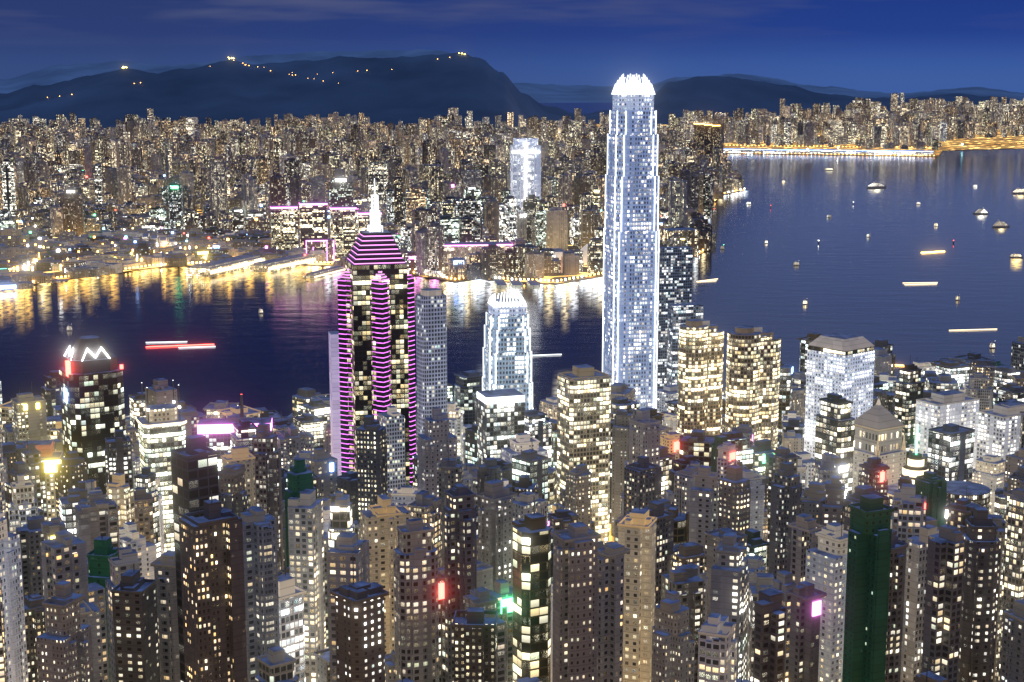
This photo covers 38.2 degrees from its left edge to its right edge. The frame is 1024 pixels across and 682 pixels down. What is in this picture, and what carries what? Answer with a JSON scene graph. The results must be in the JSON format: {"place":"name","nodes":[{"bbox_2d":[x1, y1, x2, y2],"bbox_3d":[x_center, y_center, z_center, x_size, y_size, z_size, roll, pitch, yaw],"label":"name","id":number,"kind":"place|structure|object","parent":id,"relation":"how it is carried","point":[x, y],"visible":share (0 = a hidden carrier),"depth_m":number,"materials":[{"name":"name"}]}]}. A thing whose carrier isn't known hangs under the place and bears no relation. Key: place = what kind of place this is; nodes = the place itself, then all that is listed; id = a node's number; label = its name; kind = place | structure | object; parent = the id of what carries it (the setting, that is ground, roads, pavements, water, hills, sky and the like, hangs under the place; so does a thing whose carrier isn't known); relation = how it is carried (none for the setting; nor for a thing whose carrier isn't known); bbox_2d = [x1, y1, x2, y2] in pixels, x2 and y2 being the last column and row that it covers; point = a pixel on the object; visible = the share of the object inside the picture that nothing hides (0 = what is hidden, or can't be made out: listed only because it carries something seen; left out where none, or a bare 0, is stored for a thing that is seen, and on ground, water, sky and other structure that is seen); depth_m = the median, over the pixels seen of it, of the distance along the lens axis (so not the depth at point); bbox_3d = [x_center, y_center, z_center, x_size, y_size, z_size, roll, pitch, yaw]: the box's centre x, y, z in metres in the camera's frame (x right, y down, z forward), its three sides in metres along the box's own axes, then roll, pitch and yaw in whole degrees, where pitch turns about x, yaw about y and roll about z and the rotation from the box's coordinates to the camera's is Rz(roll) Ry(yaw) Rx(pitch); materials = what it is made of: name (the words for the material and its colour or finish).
{"place":"outdoors","nodes":[
{"label":"outdoors","id":0,"kind":"place"},
{"bbox_2d":[0,53,1009,129],"bbox_3d":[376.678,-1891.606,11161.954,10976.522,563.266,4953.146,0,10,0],"label":"mountains","id":1,"kind":"structure","parent":0,"point":[395,90],"depth_m":10721.76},
{"bbox_2d":[0,103,1023,416],"bbox_3d":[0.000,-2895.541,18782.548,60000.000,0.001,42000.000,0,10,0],"label":"harbour water","id":2,"kind":"structure","parent":0,"point":[846,275],"depth_m":2833.74,"materials":[{"name":"blue liquid"}]},
{"bbox_2d":[66,168,1023,365],"bbox_3d":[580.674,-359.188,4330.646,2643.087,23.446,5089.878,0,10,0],"label":"boats","id":3,"kind":"object","parent":2,"relation":"on","point":[978,211],"visible":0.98,"depth_m":3471.48,"materials":[{"name":"grey metal"}]},
{"bbox_2d":[0,49,1023,102],"bbox_3d":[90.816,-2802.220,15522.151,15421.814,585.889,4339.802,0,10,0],"label":"mountains","id":4,"kind":"structure","parent":0,"point":[538,93],"depth_m":16736.35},
{"bbox_2d":[0,124,1023,291],"bbox_3d":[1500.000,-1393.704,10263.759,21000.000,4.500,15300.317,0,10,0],"label":"kowloon ground","id":5,"kind":"structure","parent":0,"point":[982,142],"depth_m":8830.83,"materials":[{"name":"grey concrete"}]},
{"bbox_2d":[8,123,932,289],"bbox_3d":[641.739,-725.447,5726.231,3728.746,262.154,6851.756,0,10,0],"label":"waterfront buildings","id":6,"kind":"structure","parent":5,"relation":"on","point":[525,167],"depth_m":3478.20,"materials":[{"name":"grey concrete"}]},
{"bbox_2d":[0,92,1023,289],"bbox_3d":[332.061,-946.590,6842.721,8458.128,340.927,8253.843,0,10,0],"label":"distant city buildings","id":7,"kind":"structure","parent":5,"relation":"on","point":[74,186],"depth_m":4887.44,"materials":[{"name":"grey concrete"}]},
{"bbox_2d":[0,0,1023,92],"label":"sky","id":8,"kind":"structure","parent":0,"point":[885,46],"materials":[{"name":"blue"}]},
{"bbox_3d":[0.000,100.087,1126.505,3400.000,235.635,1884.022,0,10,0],"label":"island ground","id":9,"kind":"structure","parent":0,"visible":0},
{"bbox_2d":[0,332,1023,681],"bbox_3d":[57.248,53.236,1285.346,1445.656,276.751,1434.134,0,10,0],"label":"foreground city buildings","id":10,"kind":"structure","parent":9,"relation":"on","point":[738,554],"depth_m":660.97,"materials":[{"name":"grey concrete"}]},
{"bbox_2d":[16,74,1023,551],"bbox_3d":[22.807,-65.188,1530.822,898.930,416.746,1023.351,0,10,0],"label":"skyscrapers","id":11,"kind":"structure","parent":9,"relation":"on","point":[658,332],"depth_m":1304.27,"materials":[{"name":"grey glass"}]},
{"bbox_2d":[609,524,611,541],"bbox_3d":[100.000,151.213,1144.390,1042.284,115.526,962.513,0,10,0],"label":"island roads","id":12,"kind":"structure","parent":9,"relation":"on","point":[610,537],"depth_m":1341.72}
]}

